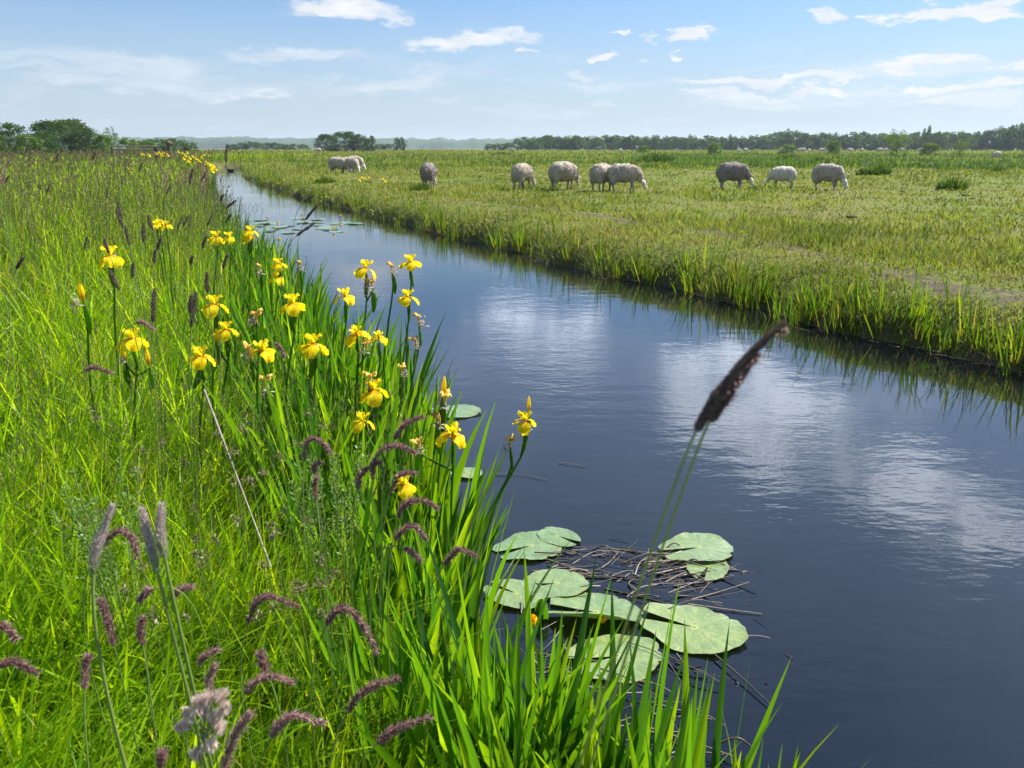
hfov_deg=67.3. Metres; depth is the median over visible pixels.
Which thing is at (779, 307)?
reed clump
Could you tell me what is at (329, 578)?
sedge
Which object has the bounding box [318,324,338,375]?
iris clump
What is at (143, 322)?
purple grass
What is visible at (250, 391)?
iris clump
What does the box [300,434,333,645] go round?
purple grass
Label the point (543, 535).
lily pad
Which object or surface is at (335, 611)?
purple grass
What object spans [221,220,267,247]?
iris clump
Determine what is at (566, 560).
dead reed
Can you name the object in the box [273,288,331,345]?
iris clump
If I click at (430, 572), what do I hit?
iris clump
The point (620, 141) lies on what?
tree
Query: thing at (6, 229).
purple grass
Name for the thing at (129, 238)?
foxtail
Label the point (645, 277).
reed clump
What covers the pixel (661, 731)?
iris clump
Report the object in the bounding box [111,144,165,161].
field gate
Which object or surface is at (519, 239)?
reed clump
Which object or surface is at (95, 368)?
purple grass
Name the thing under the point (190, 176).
foxtail
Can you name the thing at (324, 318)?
iris clump
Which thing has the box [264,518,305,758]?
sedge
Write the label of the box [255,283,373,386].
iris clump
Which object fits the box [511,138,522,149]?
tree
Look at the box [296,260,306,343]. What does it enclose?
yellow iris
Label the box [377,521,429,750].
purple grass
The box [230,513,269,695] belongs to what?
sedge
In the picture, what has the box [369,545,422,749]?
purple grass
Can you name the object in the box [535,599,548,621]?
rolled lily leaf
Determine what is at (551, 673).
iris clump
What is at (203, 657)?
purple grass
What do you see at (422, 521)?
iris clump
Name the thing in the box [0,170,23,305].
purple grass
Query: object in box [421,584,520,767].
iris clump
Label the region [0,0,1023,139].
sky
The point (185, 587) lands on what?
purple grass
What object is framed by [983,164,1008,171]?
rush tussock
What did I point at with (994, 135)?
tree
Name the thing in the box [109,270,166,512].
foxtail
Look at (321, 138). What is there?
tree
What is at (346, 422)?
iris clump
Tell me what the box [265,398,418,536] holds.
iris clump
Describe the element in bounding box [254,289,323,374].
iris clump
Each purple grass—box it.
[0,161,26,310]
[0,165,24,315]
[0,168,19,300]
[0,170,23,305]
[0,174,22,307]
[0,176,21,323]
[0,618,21,764]
[0,655,40,679]
[4,161,20,252]
[14,160,37,292]
[15,165,32,268]
[69,364,114,521]
[78,653,93,767]
[83,524,141,750]
[95,595,141,767]
[118,318,155,525]
[132,614,158,756]
[134,585,216,762]
[146,581,195,767]
[154,744,171,767]
[163,175,177,299]
[175,170,188,279]
[176,170,188,272]
[183,165,200,310]
[185,643,221,767]
[186,170,198,269]
[196,175,206,268]
[199,165,214,289]
[199,175,209,276]
[199,182,210,278]
[202,177,214,293]
[203,159,213,264]
[204,662,220,767]
[219,708,254,767]
[225,671,296,757]
[240,588,300,767]
[253,647,287,767]
[257,708,328,767]
[258,340,286,488]
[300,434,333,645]
[310,459,329,633]
[310,474,331,636]
[310,604,378,767]
[329,674,403,767]
[351,458,383,631]
[357,711,433,767]
[368,441,418,635]
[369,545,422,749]
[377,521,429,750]
[380,468,417,646]
[381,414,427,662]
[387,495,439,738]
[419,546,478,749]
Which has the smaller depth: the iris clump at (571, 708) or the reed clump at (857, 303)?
the iris clump at (571, 708)
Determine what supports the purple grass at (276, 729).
on the ground at (930, 281)
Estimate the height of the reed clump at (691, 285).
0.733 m
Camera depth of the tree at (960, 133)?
352.01 m
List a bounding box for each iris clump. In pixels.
[132,490,264,580]
[140,316,214,401]
[148,268,177,326]
[156,323,278,419]
[158,285,188,330]
[171,420,281,505]
[173,276,204,335]
[178,322,237,427]
[180,267,212,347]
[180,290,284,410]
[181,272,276,371]
[186,267,253,332]
[189,324,238,388]
[190,381,347,581]
[195,270,255,360]
[200,269,267,341]
[200,360,326,509]
[205,447,315,584]
[206,391,284,473]
[207,222,241,265]
[207,229,269,292]
[212,310,307,411]
[213,258,305,323]
[214,215,233,249]
[214,318,385,431]
[215,361,308,449]
[218,234,270,293]
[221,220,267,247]
[221,388,322,502]
[222,284,349,391]
[222,296,279,374]
[223,239,293,305]
[224,213,250,236]
[225,209,241,255]
[227,242,247,288]
[227,281,285,389]
[227,364,386,578]
[228,398,375,527]
[229,292,295,356]
[230,333,378,520]
[231,228,288,265]
[231,237,274,258]
[232,426,282,534]
[233,242,289,278]
[234,227,274,260]
[238,355,289,422]
[241,248,274,326]
[242,245,259,315]
[242,339,308,427]
[243,279,305,395]
[244,244,298,300]
[245,252,327,316]
[249,241,256,306]
[249,272,290,326]
[249,299,326,365]
[249,333,329,437]
[250,381,364,473]
[250,400,283,469]
[252,236,285,260]
[252,239,275,258]
[252,285,285,370]
[252,309,344,423]
[253,236,283,281]
[253,381,334,459]
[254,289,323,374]
[254,362,394,462]
[255,278,330,307]
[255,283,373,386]
[256,248,297,282]
[256,256,314,312]
[256,382,420,522]
[257,575,443,767]
[258,356,320,590]
[259,261,324,311]
[259,265,315,329]
[262,239,295,266]
[262,599,426,756]
[264,355,312,481]
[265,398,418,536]
[266,274,335,320]
[266,456,403,610]
[268,273,293,317]
[270,256,307,301]
[270,260,331,297]
[271,318,381,371]
[271,365,284,407]
[272,289,340,332]
[272,290,349,342]
[272,307,345,362]
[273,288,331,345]
[273,591,404,743]
[274,240,298,276]
[274,264,304,302]
[275,412,414,464]
[278,291,330,359]
[278,408,308,464]
[279,281,305,345]
[279,307,306,364]
[279,414,411,561]
[280,332,353,420]
[284,268,337,321]
[286,277,312,308]
[286,284,370,343]
[286,359,366,431]
[286,542,391,692]
[288,260,314,290]
[288,365,432,463]
[289,285,323,353]
[289,347,354,395]
[290,248,299,283]
[290,290,340,327]
[290,371,329,433]
[291,320,377,390]
[294,726,337,767]
[295,344,397,412]
[295,464,420,621]
[296,282,313,332]
[296,325,440,438]
[296,635,476,767]
[298,366,329,459]
[298,392,457,494]
[299,284,323,314]
[299,404,407,525]
[300,299,338,337]
[300,358,353,476]
[302,312,347,363]
[303,283,387,349]
[303,318,341,395]
[303,540,340,729]
[304,364,355,449]
[305,394,438,537]
[307,309,401,392]
[308,314,361,358]
[310,540,421,639]
[312,269,336,326]
[312,376,333,446]
[313,533,405,728]
[315,381,348,509]
[317,352,439,461]
[317,381,427,434]
[317,526,461,678]
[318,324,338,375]
[318,414,415,600]
[319,362,400,419]
[320,276,330,343]
[320,290,329,324]
[321,304,392,371]
[325,458,378,635]
[326,294,340,325]
[326,597,409,734]
[328,549,392,738]
[329,516,476,672]
[329,533,482,632]
[330,372,438,448]
[331,334,351,425]
[331,410,366,527]
[334,319,431,460]
[336,328,387,436]
[336,349,449,434]
[336,474,488,629]
[337,339,370,411]
[339,293,359,359]
[339,449,443,511]
[342,444,409,577]
[345,338,404,401]
[348,574,456,767]
[348,584,479,767]
[349,610,505,766]
[350,392,427,463]
[351,363,433,589]
[351,458,456,576]
[353,315,444,405]
[353,468,452,612]
[355,342,410,493]
[356,354,438,415]
[356,550,474,709]
[359,482,501,596]
[360,373,462,463]
[361,335,398,443]
[361,432,510,629]
[362,522,523,630]
[364,364,436,440]
[364,401,495,579]
[368,306,401,377]
[370,330,448,393]
[376,574,553,762]
[378,346,432,457]
[378,409,474,546]
[378,421,407,519]
[381,331,404,383]
[381,364,456,432]
[383,539,463,692]
[384,452,484,555]
[385,425,445,551]
[385,556,600,767]
[386,499,476,646]
[387,354,430,446]
[388,411,485,513]
[389,524,511,760]
[390,420,511,554]
[392,409,462,562]
[392,607,646,767]
[393,352,456,428]
[393,481,450,634]
[393,579,535,729]
[394,449,514,583]
[394,509,572,673]
[397,464,438,558]
[397,506,462,581]
[398,397,424,466]
[398,582,633,767]
[403,494,513,674]
[406,427,432,479]
[406,489,504,630]
[407,512,455,673]
[409,535,481,711]
[414,556,502,767]
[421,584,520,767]
[422,563,627,767]
[426,620,582,763]
[430,694,651,767]
[446,456,457,532]
[447,615,576,767]
[451,413,462,543]
[454,621,672,767]
[461,448,499,525]
[464,610,571,767]
[490,550,636,750]
[490,622,544,707]
[493,715,667,767]
[497,649,685,767]
[501,691,504,729]
[521,686,735,767]
[527,700,707,767]
[529,742,539,767]
[534,579,679,767]
[534,628,591,754]
[534,672,571,755]
[538,672,620,766]
[539,628,647,767]
[552,723,562,767]
[566,622,741,767]
[571,598,688,767]
[571,672,611,767]
[579,683,680,767]
[584,712,633,767]
[595,629,628,767]
[598,650,640,767]
[608,580,681,767]
[611,636,639,762]
[619,722,635,767]
[625,713,740,767]
[626,685,702,767]
[630,619,839,767]
[648,677,690,765]
[651,671,697,767]
[661,699,691,767]
[666,721,715,767]
[672,660,714,767]
[722,655,750,767]
[757,738,799,767]
[768,742,797,767]
[796,740,801,767]
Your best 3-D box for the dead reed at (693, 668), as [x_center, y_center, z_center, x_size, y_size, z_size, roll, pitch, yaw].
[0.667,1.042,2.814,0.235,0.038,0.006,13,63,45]
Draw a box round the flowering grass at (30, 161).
[0,148,435,668]
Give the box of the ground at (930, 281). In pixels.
[0,149,1023,759]
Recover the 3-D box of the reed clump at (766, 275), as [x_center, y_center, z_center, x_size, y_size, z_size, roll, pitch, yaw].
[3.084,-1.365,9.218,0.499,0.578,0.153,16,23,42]
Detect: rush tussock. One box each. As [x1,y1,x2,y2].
[312,176,336,183]
[410,182,429,190]
[489,151,511,155]
[634,150,675,162]
[774,152,801,159]
[855,167,870,174]
[867,163,896,174]
[935,173,973,190]
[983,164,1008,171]
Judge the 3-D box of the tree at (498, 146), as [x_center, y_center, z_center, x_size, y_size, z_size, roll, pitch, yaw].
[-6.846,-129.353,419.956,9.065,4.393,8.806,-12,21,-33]
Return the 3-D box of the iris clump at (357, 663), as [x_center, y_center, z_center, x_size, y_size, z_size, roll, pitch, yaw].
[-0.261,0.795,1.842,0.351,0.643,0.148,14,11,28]
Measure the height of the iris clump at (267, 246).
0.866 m
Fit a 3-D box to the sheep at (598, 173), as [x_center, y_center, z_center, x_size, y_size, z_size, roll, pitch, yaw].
[2.967,-6.666,24.822,0.625,0.955,1.294,15,22,40]
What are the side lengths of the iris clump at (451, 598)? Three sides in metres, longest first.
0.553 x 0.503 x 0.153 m
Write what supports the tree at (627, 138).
on the ground at (930, 281)
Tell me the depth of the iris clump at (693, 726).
1.64 m
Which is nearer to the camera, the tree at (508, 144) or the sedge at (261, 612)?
the sedge at (261, 612)
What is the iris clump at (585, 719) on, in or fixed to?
on the ground at (930, 281)
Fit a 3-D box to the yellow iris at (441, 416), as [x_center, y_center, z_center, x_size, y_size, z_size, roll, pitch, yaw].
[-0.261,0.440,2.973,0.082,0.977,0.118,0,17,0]
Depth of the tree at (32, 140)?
109.22 m
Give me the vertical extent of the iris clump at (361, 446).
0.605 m
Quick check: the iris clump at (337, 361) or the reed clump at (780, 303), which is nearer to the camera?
the iris clump at (337, 361)
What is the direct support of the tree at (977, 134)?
on the ground at (930, 281)
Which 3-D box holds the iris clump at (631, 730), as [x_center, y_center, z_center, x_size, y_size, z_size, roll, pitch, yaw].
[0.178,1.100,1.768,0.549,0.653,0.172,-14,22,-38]
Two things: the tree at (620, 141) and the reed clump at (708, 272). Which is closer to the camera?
the reed clump at (708, 272)
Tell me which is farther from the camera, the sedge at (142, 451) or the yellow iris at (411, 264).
the yellow iris at (411, 264)
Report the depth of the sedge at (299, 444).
2.00 m
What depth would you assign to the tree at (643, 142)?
412.60 m
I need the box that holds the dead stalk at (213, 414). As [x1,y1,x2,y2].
[203,389,271,567]
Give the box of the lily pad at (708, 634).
[640,602,747,653]
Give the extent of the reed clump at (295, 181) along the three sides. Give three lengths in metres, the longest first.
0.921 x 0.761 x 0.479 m
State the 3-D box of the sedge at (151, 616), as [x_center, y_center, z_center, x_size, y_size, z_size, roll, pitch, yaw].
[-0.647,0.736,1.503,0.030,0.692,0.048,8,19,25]
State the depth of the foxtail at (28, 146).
4.30 m
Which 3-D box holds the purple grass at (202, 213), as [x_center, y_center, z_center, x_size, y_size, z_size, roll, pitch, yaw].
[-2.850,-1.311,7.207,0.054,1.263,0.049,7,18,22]
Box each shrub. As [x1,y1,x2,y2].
[636,145,649,152]
[705,141,723,154]
[777,143,796,153]
[824,140,842,154]
[882,129,912,155]
[917,142,941,154]
[951,138,970,155]
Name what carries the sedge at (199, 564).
on the ground at (930, 281)
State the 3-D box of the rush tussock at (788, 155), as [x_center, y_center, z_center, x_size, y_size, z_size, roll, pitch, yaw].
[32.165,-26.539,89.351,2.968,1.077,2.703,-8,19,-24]
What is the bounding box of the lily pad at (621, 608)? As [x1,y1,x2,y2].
[549,592,643,620]
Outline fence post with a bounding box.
[165,141,172,160]
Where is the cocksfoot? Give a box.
[172,687,231,767]
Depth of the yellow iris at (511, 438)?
2.78 m
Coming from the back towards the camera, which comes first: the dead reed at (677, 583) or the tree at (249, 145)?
the tree at (249, 145)
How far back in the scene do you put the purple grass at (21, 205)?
7.32 m
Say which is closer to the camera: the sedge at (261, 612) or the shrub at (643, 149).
the sedge at (261, 612)
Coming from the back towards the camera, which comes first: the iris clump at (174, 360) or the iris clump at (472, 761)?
the iris clump at (174, 360)
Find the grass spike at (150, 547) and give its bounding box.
[137,504,207,767]
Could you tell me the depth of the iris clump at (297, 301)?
5.49 m
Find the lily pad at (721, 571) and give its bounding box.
[686,560,729,580]
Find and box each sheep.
[328,156,350,173]
[342,157,360,173]
[349,155,365,169]
[419,162,437,188]
[511,163,535,190]
[547,161,580,189]
[589,162,611,191]
[606,163,646,191]
[716,161,753,189]
[764,166,796,187]
[811,163,847,189]
[991,151,1001,157]
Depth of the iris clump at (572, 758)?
1.78 m
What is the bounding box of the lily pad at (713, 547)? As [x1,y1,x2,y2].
[658,532,732,560]
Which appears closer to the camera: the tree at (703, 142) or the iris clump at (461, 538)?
the iris clump at (461, 538)
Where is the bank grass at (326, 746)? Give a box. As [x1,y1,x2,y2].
[0,152,548,767]
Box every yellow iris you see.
[70,281,105,463]
[99,245,127,429]
[116,327,153,471]
[153,221,166,297]
[154,219,168,289]
[160,221,176,308]
[187,345,215,497]
[201,295,228,453]
[208,230,224,338]
[214,321,238,479]
[222,231,234,327]
[241,226,258,336]
[241,339,275,464]
[247,308,262,436]
[255,263,265,341]
[259,373,274,544]
[268,258,286,353]
[280,293,304,424]
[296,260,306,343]
[298,333,328,414]
[334,287,354,389]
[344,324,370,417]
[351,411,374,450]
[354,259,376,411]
[359,371,388,453]
[370,330,387,444]
[382,261,397,383]
[392,474,416,569]
[395,362,408,453]
[398,289,419,398]
[399,254,421,405]
[405,312,428,466]
[410,421,465,546]
[431,376,451,499]
[480,434,515,556]
[481,396,535,555]
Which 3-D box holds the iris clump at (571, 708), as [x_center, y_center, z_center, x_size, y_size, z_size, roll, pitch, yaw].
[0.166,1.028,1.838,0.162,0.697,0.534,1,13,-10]
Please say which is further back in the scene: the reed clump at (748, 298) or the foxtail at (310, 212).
the reed clump at (748, 298)
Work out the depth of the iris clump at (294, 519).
2.41 m
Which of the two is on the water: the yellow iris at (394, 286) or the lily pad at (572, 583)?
the lily pad at (572, 583)
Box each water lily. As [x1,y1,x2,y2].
[531,614,537,625]
[595,616,606,628]
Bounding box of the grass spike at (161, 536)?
[153,501,213,767]
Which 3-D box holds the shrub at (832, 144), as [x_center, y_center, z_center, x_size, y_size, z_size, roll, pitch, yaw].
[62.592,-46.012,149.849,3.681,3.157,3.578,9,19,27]
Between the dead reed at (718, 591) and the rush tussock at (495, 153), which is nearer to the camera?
the dead reed at (718, 591)
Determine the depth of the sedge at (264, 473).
1.83 m
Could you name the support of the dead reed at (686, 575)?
on the water
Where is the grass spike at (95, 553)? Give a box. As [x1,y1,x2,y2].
[87,502,127,767]
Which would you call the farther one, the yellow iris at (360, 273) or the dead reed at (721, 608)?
the yellow iris at (360, 273)
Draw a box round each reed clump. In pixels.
[189,188,240,226]
[287,174,302,186]
[300,188,326,204]
[311,179,330,194]
[315,194,323,204]
[348,189,370,207]
[381,191,389,205]
[393,208,403,224]
[412,192,425,215]
[421,213,437,229]
[423,208,434,225]
[434,199,442,220]
[435,209,450,232]
[439,205,445,231]
[443,211,453,239]
[448,222,458,239]
[455,205,466,220]
[484,221,512,249]
[488,222,514,248]
[496,216,536,245]
[505,217,544,245]
[507,215,545,251]
[511,217,528,239]
[518,221,524,247]
[519,232,536,256]
[532,217,546,239]
[544,209,563,234]
[557,224,582,259]
[573,226,590,248]
[584,252,619,276]
[588,226,610,252]
[595,229,603,256]
[596,235,628,278]
[596,248,614,267]
[611,250,619,278]
[617,249,636,269]
[626,244,649,280]
[628,263,657,284]
[629,246,663,278]
[629,251,658,282]
[642,245,651,283]
[671,242,713,284]
[672,259,718,293]
[674,249,700,283]
[679,248,704,294]
[681,250,698,267]
[684,264,721,283]
[689,264,717,287]
[699,261,738,301]
[702,228,735,271]
[711,234,744,268]
[712,269,731,293]
[717,252,750,282]
[719,259,739,278]
[721,267,751,303]
[727,272,748,304]
[730,256,770,305]
[733,272,754,304]
[733,281,766,307]
[734,250,753,279]
[736,277,777,309]
[740,253,771,300]
[748,288,757,310]
[751,257,778,292]
[751,271,783,301]
[753,268,770,295]
[754,279,807,319]
[757,254,770,272]
[763,294,800,318]
[764,263,782,293]
[767,279,810,326]
[773,282,822,326]
[774,278,805,320]
[775,255,790,280]
[777,273,837,321]
[786,262,836,304]
[790,289,817,324]
[798,276,830,317]
[803,268,859,326]
[804,298,816,320]
[806,269,840,315]
[818,291,854,334]
[821,284,841,314]
[823,268,866,297]
[828,287,846,308]
[828,302,862,333]
[832,279,866,317]
[835,300,888,337]
[836,272,868,299]
[845,266,870,310]
[857,275,902,315]
[858,293,899,337]
[861,277,913,327]
[861,287,883,314]
[864,278,914,318]
[885,281,921,327]
[894,283,937,323]
[895,267,946,341]
[896,323,920,347]
[906,258,927,324]
[919,282,959,326]
[919,300,968,352]
[923,306,937,347]
[929,321,968,354]
[935,325,954,351]
[938,265,970,313]
[940,286,1017,362]
[949,320,981,348]
[954,302,996,342]
[958,288,1003,336]
[963,304,1017,350]
[987,320,1023,356]
[989,325,1023,363]
[994,317,1010,376]
[1002,320,1023,365]
[1003,312,1023,346]
[1008,315,1023,369]
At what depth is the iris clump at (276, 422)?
2.71 m
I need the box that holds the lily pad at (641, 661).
[568,634,661,682]
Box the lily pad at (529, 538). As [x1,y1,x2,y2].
[492,531,562,559]
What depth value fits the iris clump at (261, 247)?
8.38 m
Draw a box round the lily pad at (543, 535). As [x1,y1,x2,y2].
[537,526,580,546]
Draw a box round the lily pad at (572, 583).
[523,569,588,597]
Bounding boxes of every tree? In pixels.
[0,122,34,153]
[0,135,13,157]
[9,134,45,154]
[26,119,81,154]
[28,130,59,154]
[40,118,99,153]
[63,126,101,153]
[90,133,112,154]
[98,127,122,154]
[114,137,142,153]
[137,139,158,153]
[143,138,180,151]
[166,138,191,151]
[181,142,199,151]
[231,142,248,149]
[243,141,258,149]
[253,142,274,149]
[269,142,285,149]
[282,144,296,149]
[296,144,310,149]
[313,134,338,151]
[325,131,360,151]
[345,133,367,150]
[362,135,376,150]
[374,144,385,149]
[381,143,392,149]
[393,136,401,150]
[399,137,406,149]
[483,144,495,149]
[492,143,507,149]
[502,142,516,149]
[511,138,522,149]
[518,137,527,148]
[521,138,540,149]
[531,138,545,149]
[540,135,556,149]
[544,135,557,149]
[552,136,563,149]
[558,136,572,149]
[564,135,582,149]
[569,136,586,149]
[577,136,589,149]
[584,138,598,149]
[590,137,606,149]
[597,135,613,149]
[605,135,618,149]
[612,135,627,149]
[621,136,635,149]
[625,135,642,149]
[640,136,659,149]
[645,135,662,149]
[653,135,668,149]
[659,137,673,149]
[672,136,681,149]
[674,137,689,149]
[687,134,698,149]
[689,138,702,149]
[700,135,714,149]
[704,136,721,149]
[719,138,733,149]
[722,134,736,149]
[729,137,745,149]
[738,135,755,149]
[749,135,767,149]
[753,135,776,149]
[762,134,778,149]
[767,131,785,148]
[776,132,794,148]
[777,129,803,149]
[791,133,814,149]
[804,134,819,150]
[809,132,828,149]
[821,132,838,150]
[825,134,849,148]
[839,134,857,149]
[843,132,866,150]
[854,131,867,149]
[859,133,880,150]
[866,133,882,148]
[878,133,901,150]
[880,134,909,149]
[898,133,914,149]
[903,132,918,149]
[911,131,922,149]
[915,133,935,147]
[919,125,931,149]
[930,131,951,150]
[944,131,958,150]
[950,130,973,149]
[957,133,979,150]
[962,131,980,150]
[970,131,988,149]
[976,132,996,150]
[982,128,1007,149]
[992,126,1008,150]
[995,125,1018,150]
[1003,123,1023,150]
[1004,126,1023,150]
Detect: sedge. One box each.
[82,516,112,607]
[86,402,130,576]
[91,413,122,515]
[95,507,141,676]
[116,582,168,750]
[118,526,162,677]
[129,466,151,531]
[130,531,164,652]
[137,559,179,711]
[138,444,172,581]
[143,606,190,767]
[157,438,195,604]
[179,455,213,598]
[182,608,210,705]
[187,533,225,676]
[188,501,220,619]
[190,549,218,655]
[194,557,229,697]
[197,549,237,700]
[209,533,251,725]
[226,447,262,629]
[226,476,256,584]
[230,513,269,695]
[235,422,269,583]
[246,474,286,698]
[246,608,282,732]
[256,467,298,706]
[258,559,295,747]
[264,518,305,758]
[266,599,303,763]
[268,528,307,730]
[273,449,309,652]
[276,508,305,642]
[289,577,320,730]
[289,584,325,766]
[292,439,327,648]
[294,580,330,756]
[301,514,338,748]
[303,408,326,542]
[309,575,345,764]
[312,549,348,757]
[314,605,346,767]
[318,423,350,645]
[322,576,352,744]
[328,567,359,767]
[333,603,365,767]
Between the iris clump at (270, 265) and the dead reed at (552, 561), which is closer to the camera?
the dead reed at (552, 561)
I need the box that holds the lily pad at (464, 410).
[432,404,480,417]
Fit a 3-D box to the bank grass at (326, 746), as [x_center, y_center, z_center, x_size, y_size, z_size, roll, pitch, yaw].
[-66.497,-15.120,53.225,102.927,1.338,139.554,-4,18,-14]
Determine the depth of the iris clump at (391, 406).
3.42 m
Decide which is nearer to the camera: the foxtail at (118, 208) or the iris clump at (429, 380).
the foxtail at (118, 208)
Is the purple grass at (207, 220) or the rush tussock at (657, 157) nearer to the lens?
the purple grass at (207, 220)
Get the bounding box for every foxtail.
[3,176,32,363]
[9,257,35,497]
[24,144,55,359]
[44,184,70,374]
[54,153,81,357]
[82,236,97,389]
[91,151,115,356]
[103,237,152,465]
[106,186,121,339]
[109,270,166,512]
[114,208,166,447]
[116,200,163,435]
[121,175,143,362]
[124,226,173,476]
[130,261,172,497]
[136,162,154,345]
[140,222,184,477]
[146,214,193,450]
[149,288,161,501]
[152,248,164,471]
[154,237,164,439]
[164,183,175,327]
[174,214,187,395]
[179,216,193,379]
[187,294,201,581]
[188,168,199,404]
[188,214,196,342]
[189,256,196,454]
[189,291,199,599]
[198,171,217,384]
[198,235,207,444]
[203,214,218,409]
[204,271,254,596]
[214,200,236,382]
[216,194,226,411]
[219,214,231,410]
[219,254,228,454]
[224,144,236,413]
[280,222,314,416]
[289,195,313,367]
[294,204,318,390]
[577,317,788,767]
[588,351,764,767]
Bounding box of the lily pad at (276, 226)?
[265,226,287,227]
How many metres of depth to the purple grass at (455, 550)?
1.60 m
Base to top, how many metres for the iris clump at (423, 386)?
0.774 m
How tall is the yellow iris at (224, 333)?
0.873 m
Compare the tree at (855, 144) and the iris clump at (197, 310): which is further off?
the tree at (855, 144)
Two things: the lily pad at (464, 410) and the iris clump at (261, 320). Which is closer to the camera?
the iris clump at (261, 320)
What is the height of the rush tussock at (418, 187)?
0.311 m
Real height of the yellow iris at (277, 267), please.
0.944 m
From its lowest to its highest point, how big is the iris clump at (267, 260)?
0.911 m
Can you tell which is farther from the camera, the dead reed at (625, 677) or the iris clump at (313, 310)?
the iris clump at (313, 310)
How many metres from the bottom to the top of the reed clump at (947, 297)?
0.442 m
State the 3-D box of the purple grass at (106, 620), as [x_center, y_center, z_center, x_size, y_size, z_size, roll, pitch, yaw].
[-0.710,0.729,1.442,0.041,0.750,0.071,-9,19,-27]
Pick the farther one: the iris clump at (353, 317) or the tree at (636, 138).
the tree at (636, 138)
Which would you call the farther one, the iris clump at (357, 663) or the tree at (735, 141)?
the tree at (735, 141)
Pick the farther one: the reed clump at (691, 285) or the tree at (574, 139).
the tree at (574, 139)
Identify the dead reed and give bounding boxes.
[534,551,574,553]
[545,556,587,562]
[547,559,582,572]
[572,550,625,563]
[582,575,626,576]
[592,545,615,552]
[592,573,629,586]
[600,668,654,694]
[601,549,656,560]
[601,556,651,569]
[604,588,667,603]
[617,589,681,594]
[626,641,679,679]
[627,584,656,596]
[630,594,661,597]
[635,556,647,573]
[639,680,670,691]
[649,560,679,562]
[650,559,701,568]
[651,582,709,584]
[651,727,732,756]
[655,561,705,574]
[668,575,710,592]
[668,599,721,608]
[669,656,719,681]
[670,563,716,570]
[673,575,733,586]
[675,653,701,668]
[677,595,708,596]
[681,558,703,566]
[682,573,707,582]
[685,559,734,568]
[688,603,761,613]
[691,582,748,599]
[714,654,769,703]
[721,737,751,746]
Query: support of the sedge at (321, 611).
on the ground at (930, 281)
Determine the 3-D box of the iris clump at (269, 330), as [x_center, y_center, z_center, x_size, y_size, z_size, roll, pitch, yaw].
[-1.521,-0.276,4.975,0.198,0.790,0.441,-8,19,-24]
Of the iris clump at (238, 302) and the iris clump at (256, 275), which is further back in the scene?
the iris clump at (256, 275)
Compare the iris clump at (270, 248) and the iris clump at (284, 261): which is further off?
the iris clump at (270, 248)
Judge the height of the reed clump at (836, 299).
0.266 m
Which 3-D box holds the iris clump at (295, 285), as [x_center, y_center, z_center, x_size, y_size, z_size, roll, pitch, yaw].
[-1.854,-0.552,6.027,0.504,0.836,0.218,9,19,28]
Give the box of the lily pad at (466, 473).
[451,467,481,477]
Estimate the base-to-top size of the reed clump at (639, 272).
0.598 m
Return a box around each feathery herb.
[49,455,146,682]
[274,440,369,654]
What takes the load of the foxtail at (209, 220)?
on the ground at (930, 281)
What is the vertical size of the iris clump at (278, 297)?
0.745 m
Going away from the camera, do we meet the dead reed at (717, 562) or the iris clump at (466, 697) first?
the iris clump at (466, 697)
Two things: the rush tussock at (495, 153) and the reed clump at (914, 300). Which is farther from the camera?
the rush tussock at (495, 153)
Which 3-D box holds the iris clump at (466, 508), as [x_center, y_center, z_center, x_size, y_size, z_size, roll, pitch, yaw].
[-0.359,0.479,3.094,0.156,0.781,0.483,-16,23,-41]
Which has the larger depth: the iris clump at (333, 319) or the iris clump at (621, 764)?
the iris clump at (333, 319)
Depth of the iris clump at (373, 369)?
3.18 m
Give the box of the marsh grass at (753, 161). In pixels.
[282,152,1023,170]
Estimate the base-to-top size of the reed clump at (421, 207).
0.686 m
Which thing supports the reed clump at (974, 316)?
on the ground at (930, 281)
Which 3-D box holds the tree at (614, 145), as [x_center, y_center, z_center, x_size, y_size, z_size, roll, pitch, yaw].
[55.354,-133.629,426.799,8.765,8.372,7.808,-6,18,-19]
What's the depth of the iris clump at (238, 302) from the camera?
5.17 m
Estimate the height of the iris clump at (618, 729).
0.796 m
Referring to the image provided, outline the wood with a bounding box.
[0,135,1014,148]
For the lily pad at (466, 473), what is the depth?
4.55 m
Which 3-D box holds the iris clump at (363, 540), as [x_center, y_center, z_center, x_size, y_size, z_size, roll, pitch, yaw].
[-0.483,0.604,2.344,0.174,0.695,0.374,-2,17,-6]
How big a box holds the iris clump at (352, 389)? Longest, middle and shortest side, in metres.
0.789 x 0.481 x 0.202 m
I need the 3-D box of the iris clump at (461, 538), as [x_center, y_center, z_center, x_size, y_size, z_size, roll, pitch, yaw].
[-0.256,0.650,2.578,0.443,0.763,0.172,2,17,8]
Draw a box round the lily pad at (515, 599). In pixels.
[483,579,544,608]
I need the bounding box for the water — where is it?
[210,168,1023,767]
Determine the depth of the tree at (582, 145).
422.57 m
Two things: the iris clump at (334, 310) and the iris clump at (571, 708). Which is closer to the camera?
the iris clump at (571, 708)
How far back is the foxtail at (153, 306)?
1.95 m
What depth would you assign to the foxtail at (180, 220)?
3.29 m
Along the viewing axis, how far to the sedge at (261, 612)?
1.65 m
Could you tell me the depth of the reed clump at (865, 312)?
7.86 m
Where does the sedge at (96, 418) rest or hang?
on the ground at (930, 281)
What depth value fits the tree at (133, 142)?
129.69 m
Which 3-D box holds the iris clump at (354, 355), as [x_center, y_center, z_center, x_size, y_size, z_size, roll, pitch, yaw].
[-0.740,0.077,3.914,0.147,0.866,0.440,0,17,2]

